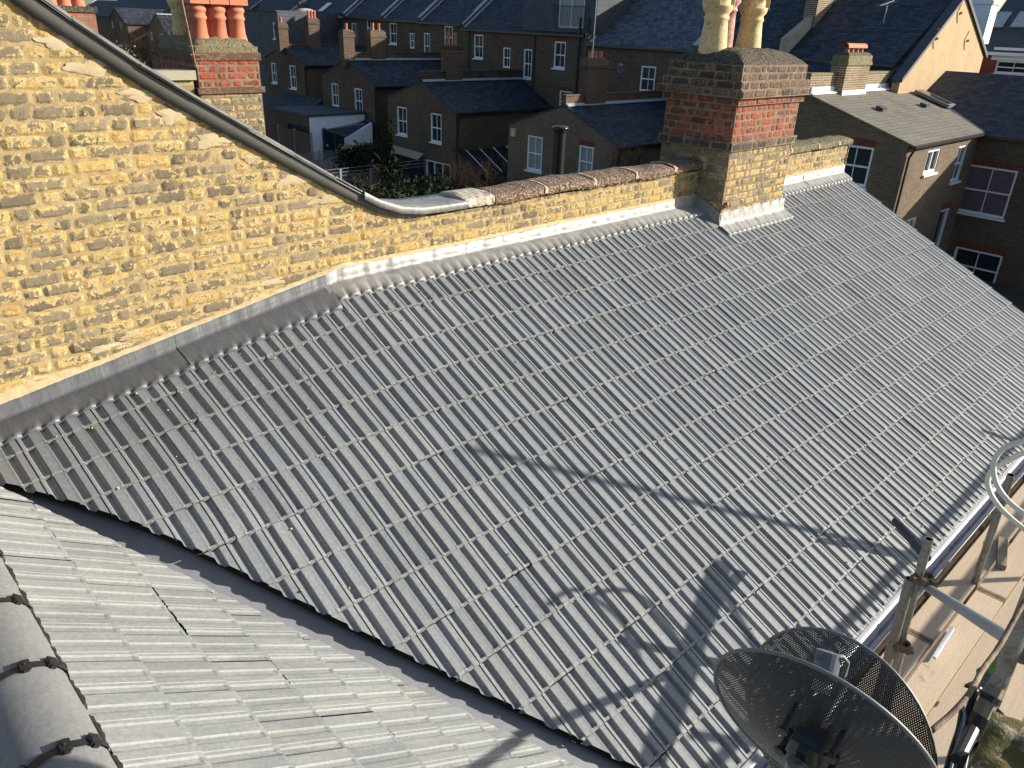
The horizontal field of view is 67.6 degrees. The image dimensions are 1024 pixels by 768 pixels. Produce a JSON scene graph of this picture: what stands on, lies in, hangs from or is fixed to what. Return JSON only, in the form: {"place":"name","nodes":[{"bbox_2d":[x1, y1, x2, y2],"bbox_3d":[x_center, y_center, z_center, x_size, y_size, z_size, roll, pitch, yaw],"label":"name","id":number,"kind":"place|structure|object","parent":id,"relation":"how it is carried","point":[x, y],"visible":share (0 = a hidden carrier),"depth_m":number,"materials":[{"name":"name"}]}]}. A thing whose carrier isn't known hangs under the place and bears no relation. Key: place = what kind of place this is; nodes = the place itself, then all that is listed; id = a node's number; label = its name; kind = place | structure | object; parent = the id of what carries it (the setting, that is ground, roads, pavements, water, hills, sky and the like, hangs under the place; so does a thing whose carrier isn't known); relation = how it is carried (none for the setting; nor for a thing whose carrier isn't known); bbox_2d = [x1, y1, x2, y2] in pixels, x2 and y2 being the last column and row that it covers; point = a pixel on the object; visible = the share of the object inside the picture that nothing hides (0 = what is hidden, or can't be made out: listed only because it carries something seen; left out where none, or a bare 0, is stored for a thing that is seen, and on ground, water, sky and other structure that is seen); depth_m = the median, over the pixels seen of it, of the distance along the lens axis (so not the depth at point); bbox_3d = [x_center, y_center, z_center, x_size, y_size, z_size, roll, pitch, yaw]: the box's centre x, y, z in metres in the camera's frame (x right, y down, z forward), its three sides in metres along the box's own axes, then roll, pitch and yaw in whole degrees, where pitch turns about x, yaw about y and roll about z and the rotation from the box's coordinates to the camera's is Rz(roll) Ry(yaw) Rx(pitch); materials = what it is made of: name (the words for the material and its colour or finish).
{"place":"outdoors","nodes":[
{"label":"outdoors","id":0,"kind":"place"},
{"bbox_2d":[50,0,98,33],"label":"chimney stack","id":1,"kind":"object","parent":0,"point":[81,11],"visible":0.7,"depth_m":11.24,"materials":[{"name":"red brick"}]},
{"bbox_2d":[86,0,114,33],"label":"terraced house","id":2,"kind":"structure","parent":0,"point":[101,5],"depth_m":158.72,"materials":[{"name":"tile"}]},
{"bbox_2d":[96,0,260,41],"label":"terraced house","id":3,"kind":"structure","parent":0,"point":[103,16],"depth_m":97.57,"materials":[{"name":"brown brick"}]},
{"bbox_2d":[56,0,1005,11],"label":"sky","id":4,"kind":"structure","parent":0,"point":[86,2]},
{"bbox_2d":[552,125,568,174],"bbox_3d":[0.730,-2.449,13.575,0.280,4.085,0.280,-21,34,-40],"label":"flue pipe","id":5,"kind":"object","parent":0,"point":[560,131],"visible":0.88,"depth_m":12.79,"materials":[{"name":"black metal"}]},
{"bbox_2d":[342,46,1023,546],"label":"ground","id":6,"kind":"structure","parent":0,"point":[1014,296],"depth_m":29.06,"materials":[{"name":"soil"}]},
{"bbox_2d":[99,0,172,68],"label":"bare tree","id":7,"kind":"object","parent":6,"relation":"on","point":[152,50],"visible":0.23,"depth_m":45.94,"materials":[{"name":"brown plant"}]},
{"bbox_2d":[108,7,170,67],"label":"back extension","id":8,"kind":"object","parent":6,"relation":"on","point":[128,18],"visible":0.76,"depth_m":83.58,"materials":[{"name":"brown brick"}]},
{"bbox_2d":[146,13,172,68],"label":"back extension","id":9,"kind":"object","parent":6,"relation":"on","point":[167,22],"visible":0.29,"depth_m":72.06,"materials":[{"name":"grey brick"}]},
{"bbox_2d":[153,69,196,93],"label":"parapet wall","id":10,"kind":"structure","parent":6,"relation":"on","point":[184,78],"depth_m":7.84,"materials":[{"name":"stone"}]},
{"bbox_2d":[156,0,265,135],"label":"chimney stack","id":11,"kind":"object","parent":10,"relation":"on","point":[228,80],"visible":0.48,"depth_m":8.14,"materials":[{"name":"red brick"}]},
{"bbox_2d":[180,0,205,67],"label":"aerial","id":12,"kind":"object","parent":11,"relation":"attached to","point":[189,36],"visible":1,"depth_m":7.70,"materials":[{"name":"metal"}]},
{"bbox_2d":[251,0,301,10],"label":"terraced house","id":13,"kind":"structure","parent":6,"relation":"on","point":[286,5],"depth_m":109.57,"materials":[{"name":"tile"}]},
{"bbox_2d":[225,8,344,123],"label":"house","id":14,"kind":"structure","parent":6,"relation":"on","point":[259,30],"depth_m":60.01,"materials":[{"name":"tile"}]},
{"bbox_2d":[265,123,313,161],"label":"garden fence","id":15,"kind":"object","parent":6,"relation":"on","point":[290,140],"visible":0.44,"depth_m":44.32,"materials":[{"name":"wood"}]},
{"bbox_2d":[264,92,322,124],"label":"extension","id":16,"kind":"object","parent":6,"relation":"on","point":[283,99],"visible":0.22,"depth_m":53.63,"materials":[{"name":"grey brick"}]},
{"bbox_2d":[263,10,366,100],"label":"back extension","id":17,"kind":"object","parent":6,"relation":"on","point":[298,69],"visible":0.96,"depth_m":53.83,"materials":[{"name":"brown brick"}]},
{"bbox_2d":[271,63,277,84],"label":"window frame","id":18,"kind":"structure","parent":17,"relation":"in","point":[273,65],"depth_m":55.40,"materials":[{"name":"white paint"}]},
{"bbox_2d":[289,61,297,89],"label":"window frame","id":19,"kind":"structure","parent":17,"relation":"in","point":[292,68],"depth_m":53.68,"materials":[{"name":"white paint"}]},
{"bbox_2d":[270,105,364,159],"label":"extension","id":20,"kind":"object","parent":6,"relation":"on","point":[314,119],"visible":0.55,"depth_m":46.63,"materials":[{"name":"paint"}]},
{"bbox_2d":[290,0,355,12],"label":"terraced house","id":21,"kind":"structure","parent":6,"relation":"on","point":[336,6],"depth_m":100.09,"materials":[{"name":"grey brick"}]},
{"bbox_2d":[298,149,371,183],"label":"garden fence","id":22,"kind":"object","parent":6,"relation":"on","point":[320,163],"visible":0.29,"depth_m":42.35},
{"bbox_2d":[322,119,372,167],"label":"glass lean to","id":23,"kind":"object","parent":6,"relation":"on","point":[334,137],"visible":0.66,"depth_m":46.44,"materials":[{"name":"grey"}]},
{"bbox_2d":[344,119,372,161],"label":"garden wall","id":24,"kind":"structure","parent":6,"relation":"on","point":[366,130],"depth_m":46.81,"materials":[{"name":"paint"}]},
{"bbox_2d":[323,135,398,183],"bbox_3d":[-7.545,-10.613,38.144,3.845,3.420,2.199,-21,34,-40],"label":"shrub","id":25,"kind":"object","parent":6,"relation":"on","point":[356,156],"visible":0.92,"depth_m":37.35,"materials":[{"name":"green plant"}]},
{"bbox_2d":[342,0,395,44],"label":"terraced house","id":26,"kind":"structure","parent":6,"relation":"on","point":[360,16],"depth_m":59.27,"materials":[{"name":"tile"}]},
{"bbox_2d":[351,19,357,44],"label":"window frame","id":27,"kind":"structure","parent":26,"relation":"in","point":[354,22],"depth_m":60.12,"materials":[{"name":"white paint"}]},
{"bbox_2d":[347,177,390,197],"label":"shrub","id":28,"kind":"object","parent":6,"relation":"on","point":[367,187],"visible":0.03,"depth_m":27.63,"materials":[{"name":"green plant"}]},
{"bbox_2d":[325,159,428,191],"bbox_3d":[-6.206,-8.971,35.486,5.959,2.366,0.100,-21,34,-40],"label":"wire fence","id":29,"kind":"object","parent":6,"relation":"on","point":[341,175],"visible":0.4,"depth_m":34.79,"materials":[{"name":"metal"}]},
{"bbox_2d":[320,23,440,168],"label":"back extension","id":30,"kind":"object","parent":6,"relation":"on","point":[371,78],"visible":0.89,"depth_m":48.20,"materials":[{"name":"brown brick"}]},
{"bbox_2d":[331,83,338,106],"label":"window frame","id":31,"kind":"structure","parent":30,"relation":"in","point":[335,100],"depth_m":49.73,"materials":[{"name":"white paint"}]},
{"bbox_2d":[354,84,362,110],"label":"window frame","id":32,"kind":"structure","parent":30,"relation":"in","point":[358,92],"depth_m":47.98,"materials":[{"name":"white paint"}]},
{"bbox_2d":[350,163,410,197],"bbox_3d":[-5.019,-6.349,28.838,2.512,3.850,2.354,-12,29,-28],"label":"bare shrub","id":33,"kind":"object","parent":6,"relation":"on","point":[371,182],"visible":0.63,"depth_m":28.55,"materials":[{"name":"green plant"}]},
{"bbox_2d":[372,119,409,197],"bbox_3d":[-5.565,-9.254,34.598,2.431,5.276,2.508,4,25,3],"label":"conifer","id":34,"kind":"object","parent":6,"relation":"on","point":[390,162],"visible":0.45,"depth_m":34.14,"materials":[{"name":"green plant"}]},
{"bbox_2d":[380,0,434,51],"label":"terraced house","id":35,"kind":"structure","parent":6,"relation":"on","point":[401,26],"depth_m":55.50,"materials":[{"name":"brown brick"}]},
{"bbox_2d":[388,22,396,44],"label":"window frame","id":36,"kind":"structure","parent":35,"relation":"in","point":[393,35],"depth_m":56.35,"materials":[{"name":"white paint"}]},
{"bbox_2d":[409,29,413,48],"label":"window frame","id":37,"kind":"structure","parent":35,"relation":"in","point":[411,31],"depth_m":54.76,"materials":[{"name":"white paint"}]},
{"bbox_2d":[371,173,458,198],"bbox_3d":[-3.675,-5.595,27.453,4.742,3.776,3.274,-21,34,-40],"label":"shrub","id":38,"kind":"object","parent":6,"relation":"on","point":[403,191],"visible":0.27,"depth_m":26.98,"materials":[{"name":"green plant"}]},
{"bbox_2d":[359,167,492,194],"bbox_3d":[-1.931,-8.137,35.951,12.950,2.091,20.449,-21,34,-40],"label":"ground cover","id":39,"kind":"object","parent":6,"relation":"on","point":[412,179],"visible":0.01,"depth_m":39.53,"materials":[{"name":"green plant"}]},
{"bbox_2d":[0,0,853,392],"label":"party wall","id":40,"kind":"structure","parent":6,"relation":"on","point":[140,202],"depth_m":4.61,"materials":[{"name":"yellow brick"}]},
{"bbox_2d":[392,173,485,197],"bbox_3d":[-2.353,-6.019,28.607,4.254,3.655,3.544,-21,34,-40],"label":"shrub","id":41,"kind":"object","parent":6,"relation":"on","point":[443,186],"visible":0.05,"depth_m":27.80,"materials":[{"name":"green plant"}]},
{"bbox_2d":[417,0,483,51],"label":"terraced house","id":42,"kind":"structure","parent":6,"relation":"on","point":[438,20],"depth_m":52.27,"materials":[{"name":"brown brick"}]},
{"bbox_2d":[424,29,429,51],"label":"window frame","id":43,"kind":"structure","parent":42,"relation":"in","point":[426,31],"depth_m":53.51,"materials":[{"name":"white paint"}]},
{"bbox_2d":[444,25,452,43],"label":"window frame","id":44,"kind":"structure","parent":42,"relation":"in","point":[448,28],"depth_m":51.48,"materials":[{"name":"white paint"}]},
{"bbox_2d":[419,148,499,191],"bbox_3d":[-1.853,-6.890,29.318,3.904,4.651,2.680,-21,34,-40],"label":"bare shrub","id":45,"kind":"object","parent":6,"relation":"on","point":[454,173],"visible":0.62,"depth_m":28.85,"materials":[{"name":"brown plant"}]},
{"bbox_2d":[385,32,553,188],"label":"back extension","id":46,"kind":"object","parent":6,"relation":"on","point":[433,115],"visible":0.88,"depth_m":43.30,"materials":[{"name":"brown brick"}]},
{"bbox_2d":[396,102,407,137],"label":"window frame","id":47,"kind":"structure","parent":46,"relation":"in","point":[401,111],"depth_m":44.65,"materials":[{"name":"white paint"}]},
{"bbox_2d":[393,145,422,181],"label":"porch","id":48,"kind":"object","parent":46,"relation":"attached to","point":[405,155],"visible":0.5,"depth_m":44.83,"materials":[{"name":"grey glass"}]},
{"bbox_2d":[429,108,441,144],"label":"window frame","id":49,"kind":"structure","parent":46,"relation":"in","point":[435,118],"depth_m":42.65,"materials":[{"name":"white paint"}]},
{"bbox_2d":[426,160,449,184],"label":"window frame","id":50,"kind":"structure","parent":46,"relation":"in","point":[432,166],"depth_m":43.70,"materials":[{"name":"white paint"}]},
{"bbox_2d":[452,146,507,188],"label":"glass lean to","id":51,"kind":"object","parent":6,"relation":"on","point":[497,154],"visible":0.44,"depth_m":42.29,"materials":[{"name":"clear glass"}]},
{"bbox_2d":[456,150,551,187],"bbox_3d":[-0.036,-6.019,27.621,4.051,4.662,3.074,-13,29,-30],"label":"bare shrub","id":52,"kind":"object","parent":6,"relation":"on","point":[486,177],"visible":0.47,"depth_m":27.02,"materials":[{"name":"brown plant"}]},
{"bbox_2d":[0,163,1023,767],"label":"terraced house","id":53,"kind":"structure","parent":6,"relation":"on","point":[156,611],"depth_m":4.84,"materials":[{"name":"grey tile"}]},
{"bbox_2d":[55,192,1009,671],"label":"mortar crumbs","id":54,"kind":"object","parent":53,"relation":"on","point":[503,388],"visible":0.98,"depth_m":5.69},
{"bbox_2d":[657,0,812,234],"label":"chimney stack","id":55,"kind":"object","parent":53,"relation":"on","point":[730,117],"visible":0.88,"depth_m":8.38,"materials":[{"name":"brown brick"}]},
{"bbox_2d":[713,648,936,767],"bbox_3d":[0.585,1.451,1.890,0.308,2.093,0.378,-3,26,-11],"label":"satellite dish","id":56,"kind":"object","parent":53,"relation":"attached to","point":[806,746],"visible":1,"depth_m":1.44,"materials":[{"name":"black metal"}]},
{"bbox_2d":[745,626,937,767],"bbox_3d":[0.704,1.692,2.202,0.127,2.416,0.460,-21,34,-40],"label":"satellite dish","id":57,"kind":"object","parent":53,"relation":"attached to","point":[850,641],"visible":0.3,"depth_m":1.72,"materials":[{"name":"black metal"}]},
{"bbox_2d":[825,473,1023,767],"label":"scaffold","id":58,"kind":"object","parent":53,"relation":"on","point":[985,610],"visible":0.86,"depth_m":5.26,"materials":[{"name":"beige"}]},
{"bbox_2d":[932,626,954,659],"bbox_3d":[3.031,1.814,5.365,0.024,0.020,0.412,24,33,38],"label":"wooden batten","id":59,"kind":"object","parent":58,"relation":"on","point":[943,642],"visible":1,"depth_m":5.35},
{"bbox_2d":[931,598,1023,732],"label":"rope","id":60,"kind":"object","parent":58,"relation":"attached to","point":[957,706],"visible":1,"depth_m":1.77,"materials":[{"name":"fabric"}]},
{"bbox_2d":[964,656,1001,692],"bbox_3d":[1.167,0.716,1.885,0.115,0.051,0.046,-11,29,-26],"label":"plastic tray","id":61,"kind":"object","parent":58,"relation":"attached to","point":[989,675],"visible":0.64,"depth_m":1.89,"materials":[{"name":"green"}]},
{"bbox_2d":[995,536,1007,570],"bbox_3d":[4.064,1.401,6.344,0.070,0.045,0.440,17,29,28],"label":"wooden block","id":62,"kind":"object","parent":58,"relation":"on","point":[1001,553],"depth_m":6.31,"materials":[{"name":"wood"}]},
{"bbox_2d":[985,439,1023,531],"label":"plastic pipe","id":63,"kind":"object","parent":58,"relation":"hanging from","point":[995,466],"visible":1,"depth_m":4.46,"materials":[{"name":"beige"}]},
{"bbox_2d":[969,710,1023,767],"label":"rock","id":64,"kind":"structure","parent":53,"relation":"on","point":[1001,744],"depth_m":1.48,"materials":[{"name":"stone"}]},
{"bbox_2d":[943,708,962,767],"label":"cable","id":65,"kind":"object","parent":64,"relation":"on","point":[951,747],"visible":0.61,"depth_m":1.70,"materials":[{"name":"black plastic"}]},
{"bbox_2d":[949,689,979,767],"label":"cable","id":66,"kind":"object","parent":64,"relation":"attached to","point":[971,702],"visible":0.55,"depth_m":1.72,"materials":[{"name":"black plastic"}]},
{"bbox_2d":[949,686,981,767],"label":"cable","id":67,"kind":"object","parent":64,"relation":"attached to","point":[964,722],"visible":0.58,"depth_m":1.69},
{"bbox_2d":[958,741,978,767],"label":"cable","id":68,"kind":"object","parent":64,"relation":"attached to","point":[972,752],"visible":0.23,"depth_m":1.67,"materials":[{"name":"black plastic"}]},
{"bbox_2d":[950,681,1004,765],"bbox_3d":[1.004,0.741,1.659,0.223,0.121,0.046,-21,34,-40],"label":"receiver","id":69,"kind":"object","parent":64,"relation":"attached to","point":[988,702],"visible":0.94,"depth_m":1.68,"materials":[{"name":"black plastic"}]},
{"bbox_2d":[460,0,635,107],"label":"terraced house","id":70,"kind":"structure","parent":6,"relation":"on","point":[536,41],"depth_m":45.51,"materials":[{"name":"brown brick"}]},
{"bbox_2d":[472,31,483,59],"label":"window frame","id":71,"kind":"structure","parent":70,"relation":"in","point":[478,39],"depth_m":49.59,"materials":[{"name":"white paint"}]},
{"bbox_2d":[503,43,510,67],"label":"window frame","id":72,"kind":"structure","parent":70,"relation":"in","point":[506,51],"depth_m":47.82,"materials":[{"name":"white paint"}]},
{"bbox_2d":[522,44,532,79],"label":"window frame","id":73,"kind":"structure","parent":70,"relation":"in","point":[527,48],"depth_m":46.56,"materials":[{"name":"white paint"}]},
{"bbox_2d":[551,37,565,69],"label":"window frame","id":74,"kind":"structure","parent":70,"relation":"in","point":[560,47],"depth_m":44.42,"materials":[{"name":"white paint"}]},
{"bbox_2d":[559,86,571,105],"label":"window frame","id":75,"kind":"structure","parent":70,"relation":"in","point":[565,89],"depth_m":44.81,"materials":[{"name":"white paint"}]},
{"bbox_2d":[558,0,584,28],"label":"window frame","id":76,"kind":"structure","parent":70,"relation":"in","point":[576,4],"depth_m":42.97,"materials":[{"name":"white paint"}]},
{"bbox_2d":[506,51,666,181],"bbox_3d":[5.195,-12.150,37.753,8.460,7.865,7.180,-21,34,-40],"label":"back extension","id":77,"kind":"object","parent":6,"relation":"on","point":[593,115],"visible":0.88,"depth_m":34.97,"materials":[{"name":"brown brick"}]},
{"bbox_2d":[524,135,542,173],"bbox_3d":[1.078,-10.942,36.443,0.200,1.675,1.140,-21,34,-40],"label":"window frame","id":78,"kind":"structure","parent":77,"relation":"in","point":[534,152],"depth_m":36.53,"materials":[{"name":"white paint"}]},
{"bbox_2d":[578,140,594,172],"bbox_3d":[3.344,-10.091,34.316,0.114,1.628,0.890,-21,34,-40],"label":"window frame","id":79,"kind":"structure","parent":77,"relation":"in","point":[585,152],"depth_m":34.32,"materials":[{"name":"white paint"}]},
{"bbox_2d":[592,0,596,56],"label":"aerial","id":80,"kind":"object","parent":77,"relation":"attached to","point":[594,28],"visible":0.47,"depth_m":34.98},
{"bbox_2d":[612,63,623,74],"bbox_3d":[4.959,-14.624,35.488,0.636,0.531,0.262,-7,27,-19],"label":"satellite dish","id":81,"kind":"object","parent":77,"relation":"attached to","point":[620,68],"visible":1,"depth_m":35.56,"materials":[{"name":"metal"}]},
{"bbox_2d":[601,137,657,167],"bbox_3d":[4.373,-7.652,31.114,2.760,4.952,2.913,-6,26,-17],"label":"bare shrub","id":82,"kind":"object","parent":6,"relation":"on","point":[629,157],"visible":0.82,"depth_m":30.32,"materials":[{"name":"brown plant"}]},
{"bbox_2d":[574,0,704,93],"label":"terraced house","id":83,"kind":"structure","parent":6,"relation":"on","point":[643,42],"depth_m":40.52,"materials":[{"name":"brown brick"}]},
{"bbox_2d":[639,66,655,90],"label":"window frame","id":84,"kind":"structure","parent":83,"relation":"in","point":[647,80],"depth_m":40.19,"materials":[{"name":"white paint"}]},
{"bbox_2d":[693,0,805,49],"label":"terraced house","id":85,"kind":"structure","parent":6,"relation":"on","point":[799,11],"depth_m":35.98,"materials":[{"name":"brown brick"}]},
{"bbox_2d":[802,0,833,27],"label":"chimney stack","id":86,"kind":"object","parent":85,"relation":"on","point":[817,10],"visible":0.44,"depth_m":34.42,"materials":[{"name":"brick"}]},
{"bbox_2d":[732,0,987,93],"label":"house","id":87,"kind":"structure","parent":6,"relation":"on","point":[951,38],"depth_m":33.14,"materials":[{"name":"brick"}]},
{"bbox_2d":[779,0,950,67],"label":"roof","id":88,"kind":"structure","parent":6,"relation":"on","point":[890,45],"depth_m":32.07,"materials":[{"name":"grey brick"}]},
{"bbox_2d":[875,1,896,22],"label":"aerial","id":89,"kind":"object","parent":88,"relation":"attached to","point":[886,7],"visible":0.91,"depth_m":32.52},
{"bbox_2d":[793,70,986,251],"bbox_3d":[14.105,-8.440,30.871,10.490,7.701,7.198,-21,34,-40],"label":"back extension","id":90,"kind":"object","parent":6,"relation":"on","point":[910,156],"visible":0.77,"depth_m":26.76,"materials":[{"name":"grey brick"}]},
{"bbox_2d":[830,43,872,94],"bbox_3d":[12.399,-11.390,28.097,2.035,2.074,0.670,-21,34,-40],"label":"chimney stack","id":91,"kind":"object","parent":90,"relation":"on","point":[851,67],"visible":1,"depth_m":27.59,"materials":[{"name":"brick"}]},
{"bbox_2d":[844,137,876,190],"bbox_3d":[11.622,-7.517,26.004,0.200,1.641,1.290,-21,34,-40],"label":"window frame","id":92,"kind":"structure","parent":90,"relation":"in","point":[859,158],"depth_m":25.92,"materials":[{"name":"white paint"}]},
{"bbox_2d":[907,217,915,226],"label":"window frame","id":93,"kind":"structure","parent":90,"relation":"in","point":[911,221],"depth_m":27.37,"materials":[{"name":"white paint"}]},
{"bbox_2d":[922,148,939,177],"bbox_3d":[14.570,-7.696,26.561,1.290,0.885,0.200,-21,34,-40],"label":"window frame","id":94,"kind":"structure","parent":90,"relation":"in","point":[932,157],"depth_m":26.68,"materials":[{"name":"white paint"}]},
{"bbox_2d":[931,202,951,245],"bbox_3d":[16.519,-6.127,29.548,1.040,1.784,0.114,-21,34,-40],"label":"window frame","id":95,"kind":"structure","parent":90,"relation":"in","point":[944,212],"depth_m":29.71,"materials":[{"name":"white paint"}]},
{"bbox_2d":[949,145,967,184],"bbox_3d":[16.699,-8.207,28.600,1.090,1.388,0.200,-21,34,-40],"label":"window frame","id":96,"kind":"structure","parent":90,"relation":"in","point":[962,149],"depth_m":28.77,"materials":[{"name":"white paint"}]},
{"bbox_2d":[923,71,1023,290],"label":"terraced house","id":97,"kind":"structure","parent":6,"relation":"on","point":[986,241],"depth_m":29.69,"materials":[{"name":"brown brick"}]},
{"bbox_2d":[953,241,1004,282],"bbox_3d":[18.493,-4.757,30.475,0.216,1.633,1.790,-18,32,-37],"label":"window frame","id":98,"kind":"structure","parent":97,"relation":"in","point":[984,265],"depth_m":30.31,"materials":[{"name":"white paint"}]},
{"bbox_2d":[957,159,1020,221],"bbox_3d":[18.276,-7.494,29.439,0.313,2.141,1.892,-21,34,-40],"label":"window frame","id":99,"kind":"structure","parent":97,"relation":"in","point":[988,190],"depth_m":29.45,"materials":[{"name":"white paint"}]},
{"bbox_2d":[979,0,1023,75],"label":"brick house","id":100,"kind":"structure","parent":6,"relation":"on","point":[1005,47],"depth_m":38.96,"materials":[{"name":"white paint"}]},
{"bbox_2d":[993,12,1011,27],"bbox_3d":[25.276,-18.976,39.803,0.996,0.768,0.900,-21,34,-40],"label":"roof window","id":101,"kind":"structure","parent":100,"relation":"in","point":[1001,18],"depth_m":39.65,"materials":[{"name":"glass"}]},
{"bbox_2d":[992,60,1023,75],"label":"window frame","id":102,"kind":"structure","parent":100,"relation":"in","point":[1003,67],"depth_m":38.60,"materials":[{"name":"white paint"}]},
{"bbox_2d":[1010,11,1023,27],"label":"roof window","id":103,"kind":"structure","parent":100,"relation":"in","point":[1019,20],"depth_m":39.09,"materials":[{"name":"glass"}]},
{"bbox_2d":[971,0,1001,43],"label":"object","id":104,"kind":"object","parent":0,"point":[986,11],"visible":0.65,"depth_m":36.33,"materials":[{"name":"paint"}]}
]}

